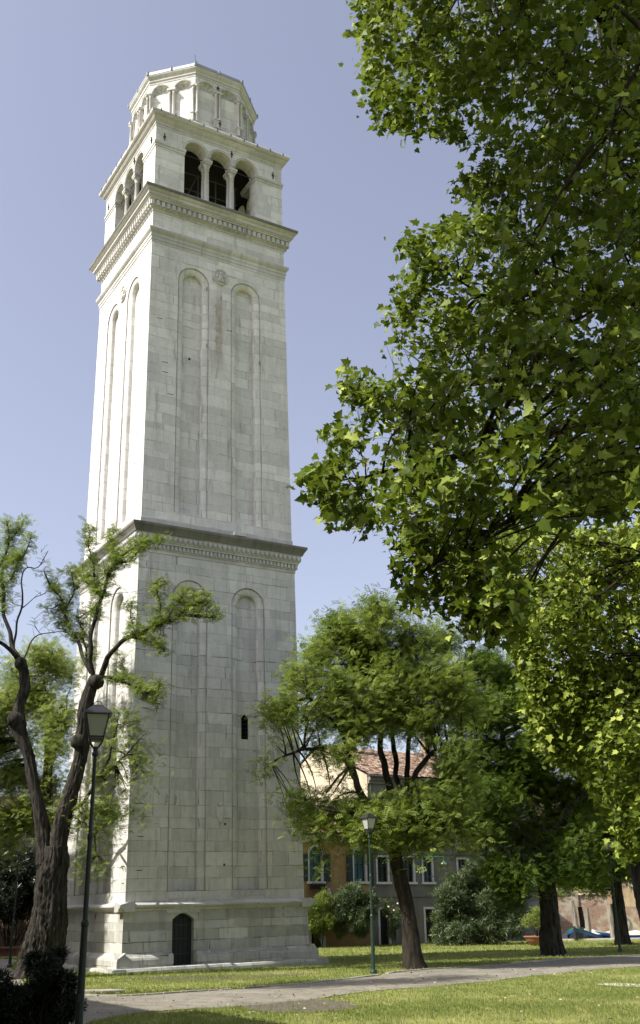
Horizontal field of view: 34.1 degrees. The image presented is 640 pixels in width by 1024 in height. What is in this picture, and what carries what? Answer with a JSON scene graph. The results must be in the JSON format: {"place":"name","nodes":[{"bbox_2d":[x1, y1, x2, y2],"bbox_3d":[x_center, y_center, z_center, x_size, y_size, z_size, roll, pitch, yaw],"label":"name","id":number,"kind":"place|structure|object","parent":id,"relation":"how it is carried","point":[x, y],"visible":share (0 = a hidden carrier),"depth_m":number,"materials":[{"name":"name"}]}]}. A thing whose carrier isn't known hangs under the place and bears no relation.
{"place":"outdoors","nodes":[
{"label":"outdoors","id":0,"kind":"place"},
{"bbox_2d":[0,956,639,1023],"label":"path","id":1,"kind":"structure","parent":0,"point":[104,1006],"depth_m":25.42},
{"bbox_2d":[6,839,24,967],"bbox_3d":[-11.649,14.870,39.840,0.410,4.666,0.410,3,-21,-9],"label":"street lamp","id":2,"kind":"object","parent":1,"relation":"on","point":[9,965],"visible":0.67,"depth_m":39.59,"materials":[{"name":"black metal"}]},
{"bbox_2d":[0,0,639,795],"label":"sky","id":3,"kind":"structure","parent":0,"point":[71,70],"materials":[{"name":"blue"}]},
{"bbox_2d":[0,938,639,1023],"bbox_3d":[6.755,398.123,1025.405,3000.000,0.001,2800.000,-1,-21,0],"label":"ground","id":4,"kind":"structure","parent":0,"point":[495,1020],"depth_m":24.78,"materials":[{"name":"green plant"}]},
{"bbox_2d":[0,947,20,955],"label":"flower trough","id":5,"kind":"object","parent":4,"relation":"on","point":[4,951],"visible":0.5,"depth_m":48.00,"materials":[{"name":"red ceramic"}]},
{"bbox_2d":[0,918,29,946],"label":"brick wall","id":6,"kind":"structure","parent":4,"relation":"on","point":[2,940],"depth_m":56.01,"materials":[{"name":"brown brick"}]},
{"bbox_2d":[0,829,37,946],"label":"evergreen shrub","id":7,"kind":"object","parent":4,"relation":"on","point":[25,894],"visible":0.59,"depth_m":53.06,"materials":[{"name":"green plant"}]},
{"bbox_2d":[0,794,57,854],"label":"tiled house","id":8,"kind":"structure","parent":4,"relation":"on","point":[29,844],"depth_m":72.17,"materials":[{"name":"grey paint"}]},
{"bbox_2d":[0,942,89,1023],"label":"dark shrub","id":9,"kind":"object","parent":4,"relation":"on","point":[47,994],"visible":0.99,"depth_m":16.73,"materials":[{"name":"green plant"}]},
{"bbox_2d":[0,621,173,897],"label":"pale locust tree","id":10,"kind":"object","parent":4,"relation":"on","point":[42,658],"visible":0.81,"depth_m":36.94,"materials":[{"name":"green plant"}]},
{"bbox_2d":[74,701,112,1023],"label":"street lamp","id":11,"kind":"object","parent":4,"relation":"on","point":[96,716],"visible":1,"depth_m":14.71,"materials":[{"name":"metal"}]},
{"bbox_2d":[85,989,124,992],"bbox_3d":[-5.297,11.472,24.959,1.275,0.070,0.391,-1,-21,0],"label":"loose slab","id":12,"kind":"object","parent":4,"relation":"on","point":[101,990],"depth_m":24.85,"materials":[{"name":"stone"}]},
{"bbox_2d":[0,512,226,979],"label":"old forked tree","id":13,"kind":"object","parent":4,"relation":"on","point":[47,928],"visible":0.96,"depth_m":34.45,"materials":[{"name":"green plant"}]},
{"bbox_2d":[63,58,328,973],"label":"bell tower","id":14,"kind":"structure","parent":4,"relation":"on","point":[190,429],"depth_m":41.62,"materials":[{"name":"white stone"}]},
{"bbox_2d":[172,913,191,964],"bbox_3d":[-4.752,14.510,35.474,0.805,1.630,0.089,10,-24,-29],"label":"door","id":15,"kind":"structure","parent":14,"relation":"in","point":[181,924],"depth_m":35.47,"materials":[{"name":"green paint"}]},
{"bbox_2d":[241,715,247,739],"bbox_3d":[-2.984,8.193,39.676,0.490,1.180,0.501,10,-24,-29],"label":"slit window","id":16,"kind":"structure","parent":14,"relation":"in","point":[244,723],"depth_m":39.70,"materials":[{"name":"metal"}]},
{"bbox_2d":[118,973,313,979],"bbox_3d":[-2.937,13.636,30.586,6.122,0.001,2.363,1,-21,-4],"label":"worn strip","id":17,"kind":"object","parent":4,"relation":"on","point":[162,977],"visible":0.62,"depth_m":30.73,"materials":[{"name":"brown soil"}]},
{"bbox_2d":[239,1000,363,1012],"bbox_3d":[-0.282,9.573,20.199,2.407,0.001,2.663,10,-24,-26],"label":"bare earth patch","id":18,"kind":"object","parent":4,"relation":"on","point":[312,1003],"visible":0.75,"depth_m":20.23,"materials":[{"name":"brown soil"}]},
{"bbox_2d":[308,887,337,947],"bbox_3d":[-0.242,21.933,56.484,2.464,3.193,1.776,-1,-21,0],"label":"round shrub","id":19,"kind":"object","parent":4,"relation":"on","point":[317,923],"visible":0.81,"depth_m":56.20,"materials":[{"name":"green plant"}]},
{"bbox_2d":[302,817,373,947],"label":"ochre house","id":20,"kind":"structure","parent":4,"relation":"on","point":[359,869],"depth_m":58.94,"materials":[{"name":"paint"}]},
{"bbox_2d":[303,844,330,883],"bbox_3d":[-0.285,19.812,58.701,1.913,2.110,0.340,12,-25,-31],"label":"window","id":21,"kind":"structure","parent":20,"relation":"in","point":[310,863],"depth_m":58.70,"materials":[{"name":"teal wood"}]},
{"bbox_2d":[346,845,373,883],"bbox_3d":[2.259,20.367,60.236,1.872,2.100,0.340,12,-25,-31],"label":"window","id":22,"kind":"structure","parent":20,"relation":"in","point":[356,870],"depth_m":60.21,"materials":[{"name":"teal wood"}]},
{"bbox_2d":[322,879,380,940],"bbox_3d":[1.716,22.484,58.472,3.417,3.624,5.398,-1,-21,0],"label":"oleander bush","id":23,"kind":"object","parent":4,"relation":"on","point":[352,899],"visible":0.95,"depth_m":56.63,"materials":[{"name":"green plant"}]},
{"bbox_2d":[83,955,639,1023],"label":"kerb","id":24,"kind":"structure","parent":4,"relation":"on","point":[342,979],"depth_m":26.59,"materials":[{"name":"stone"}]},
{"bbox_2d":[86,965,638,1023],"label":"fallen leaves","id":25,"kind":"object","parent":4,"relation":"on","point":[361,994],"visible":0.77,"depth_m":22.09,"materials":[{"name":"brown plant"}]},
{"bbox_2d":[230,582,506,969],"bbox_3d":[1.674,8.821,35.603,9.447,12.876,6.309,-1,-21,0],"label":"locust tree","id":26,"kind":"object","parent":4,"relation":"on","point":[385,679],"visible":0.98,"depth_m":35.02,"materials":[{"name":"green plant"}]},
{"bbox_2d":[360,811,377,973],"bbox_3d":[1.556,11.562,31.866,0.410,4.666,0.410,13,-25,-31],"label":"street lamp","id":27,"kind":"object","parent":4,"relation":"on","point":[369,819],"visible":1,"depth_m":31.98,"materials":[{"name":"green metal"}]},
{"bbox_2d":[379,896,400,939],"bbox_3d":[3.988,23.106,58.881,1.530,2.636,5.015,-1,-21,0],"label":"climbing rose","id":28,"kind":"object","parent":4,"relation":"on","point":[393,915],"visible":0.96,"depth_m":57.08,"materials":[{"name":"green plant"}]},
{"bbox_2d":[300,734,539,944],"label":"grey house","id":29,"kind":"structure","parent":4,"relation":"on","point":[370,775],"depth_m":62.82,"materials":[{"name":"paint"}]},
{"bbox_2d":[375,855,391,883],"bbox_3d":[3.640,20.937,61.035,1.110,1.610,0.340,12,-25,-31],"label":"window","id":30,"kind":"structure","parent":29,"relation":"in","point":[380,868],"depth_m":61.13,"materials":[{"name":"white stone"}]},
{"bbox_2d":[403,856,417,883],"bbox_3d":[5.239,21.283,62.001,1.110,1.610,0.340,12,-25,-31],"label":"window","id":31,"kind":"structure","parent":29,"relation":"in","point":[409,871],"depth_m":62.17,"materials":[{"name":"white stone"}]},
{"bbox_2d":[421,856,435,883],"bbox_3d":[6.447,21.544,62.729,1.040,1.610,0.340,12,-25,-31],"label":"window","id":32,"kind":"structure","parent":29,"relation":"in","point":[425,880],"depth_m":62.79,"materials":[{"name":"white stone"}]},
{"bbox_2d":[416,856,446,864],"bbox_3d":[6.592,20.732,61.889,2.116,0.555,0.334,-17,-26,35],"label":"wall lamp","id":33,"kind":"object","parent":29,"relation":"attached to","point":[435,856],"visible":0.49,"depth_m":61.52,"materials":[{"name":"green glass"}]},
{"bbox_2d":[456,858,467,879],"bbox_3d":[8.748,22.071,64.110,1.080,1.550,0.340,12,-25,-31],"label":"window","id":34,"kind":"structure","parent":29,"relation":"in","point":[459,863],"depth_m":64.36,"materials":[{"name":"white stone"}]},
{"bbox_2d":[285,0,639,879],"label":"plane tree","id":35,"kind":"object","parent":4,"relation":"on","point":[493,592],"visible":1,"depth_m":11.98,"materials":[{"name":"green plant"}]},
{"bbox_2d":[426,857,530,945],"bbox_3d":[8.595,21.770,58.093,5.922,4.915,4.933,-1,-21,0],"label":"oleander bush","id":36,"kind":"object","parent":4,"relation":"on","point":[468,917],"visible":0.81,"depth_m":56.71,"materials":[{"name":"green plant"}]},
{"bbox_2d":[420,635,632,955],"bbox_3d":[9.201,11.486,43.623,10.090,13.716,7.140,-1,-21,0],"label":"locust tree","id":37,"kind":"object","parent":4,"relation":"on","point":[554,838],"visible":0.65,"depth_m":42.25,"materials":[{"name":"green plant"}]},
{"bbox_2d":[521,906,539,945],"bbox_3d":[11.349,21.416,54.102,1.710,1.972,1.780,12,-25,-30],"label":"potted shrub","id":38,"kind":"object","parent":4,"relation":"on","point":[533,918],"visible":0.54,"depth_m":53.95,"materials":[{"name":"green plant"}]},
{"bbox_2d":[555,771,632,944],"bbox_3d":[15.109,17.000,53.557,7.803,10.059,7.792,8,-23,-23],"label":"locust tree","id":39,"kind":"object","parent":4,"relation":"on","point":[622,920],"visible":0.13,"depth_m":53.02,"materials":[{"name":"green plant"}]},
{"bbox_2d":[602,839,622,951],"bbox_3d":[12.681,16.458,45.017,0.410,4.666,0.410,9,-23,-23],"label":"street lamp","id":40,"kind":"object","parent":4,"relation":"on","point":[616,917],"visible":0.68,"depth_m":44.82,"materials":[{"name":"green metal"}]},
{"bbox_2d":[598,735,639,919],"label":"locust tree","id":41,"kind":"object","parent":4,"relation":"on","point":[635,875],"visible":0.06,"depth_m":46.95,"materials":[{"name":"green plant"}]},
{"bbox_2d":[598,983,639,986],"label":"sandy streak","id":42,"kind":"object","parent":4,"relation":"on","point":[619,984],"visible":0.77,"depth_m":24.60,"materials":[{"name":"stone"}]},
{"bbox_2d":[557,892,609,933],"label":"brick wall","id":43,"kind":"structure","parent":0,"point":[598,914],"depth_m":76.45,"materials":[{"name":"brick"}]},
{"bbox_2d":[562,934,639,940],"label":"quay","id":44,"kind":"structure","parent":0,"point":[565,937],"depth_m":61.69,"materials":[{"name":"stone"}]},
{"bbox_2d":[575,877,639,930],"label":"garden house","id":45,"kind":"structure","parent":0,"point":[633,921],"depth_m":79.10,"materials":[{"name":"yellow paint"}]},
{"label":"water","id":46,"kind":"structure","parent":0,"visible":0},
{"bbox_2d":[570,900,578,927],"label":"mooring pole","id":47,"kind":"object","parent":46,"relation":"in","point":[574,914],"visible":0.48,"depth_m":65.10,"materials":[{"name":"grey wood"}]},
{"bbox_2d":[578,907,584,928],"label":"mooring pole","id":48,"kind":"object","parent":46,"relation":"in","point":[581,918],"visible":0.4,"depth_m":67.83,"materials":[{"name":"brown wood"}]},
{"bbox_2d":[567,926,603,940],"bbox_3d":[16.322,26.258,63.983,1.800,1.650,5.920,-11,-23,23],"label":"moored boat","id":49,"kind":"object","parent":46,"relation":"on","point":[575,933],"visible":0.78,"depth_m":62.00,"materials":[{"name":"blue paint"}]},
{"bbox_2d":[584,908,591,931],"bbox_3d":[16.223,25.588,63.116,0.448,2.998,0.399,-1,-21,0],"label":"mooring pole","id":50,"kind":"object","parent":46,"relation":"in","point":[587,920],"visible":0.45,"depth_m":63.30,"materials":[{"name":"grey wood"}]},
{"bbox_2d":[606,904,614,937],"bbox_3d":[17.748,25.462,63.175,0.404,3.207,0.384,-12,-24,27],"label":"mooring pole","id":51,"kind":"object","parent":46,"relation":"in","point":[610,918],"visible":0.52,"depth_m":63.30,"materials":[{"name":"grey wood"}]},
{"bbox_2d":[581,927,639,937],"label":"moored boat","id":52,"kind":"object","parent":46,"relation":"on","point":[634,934],"visible":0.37,"depth_m":64.99,"materials":[{"name":"white paint"}]}
]}

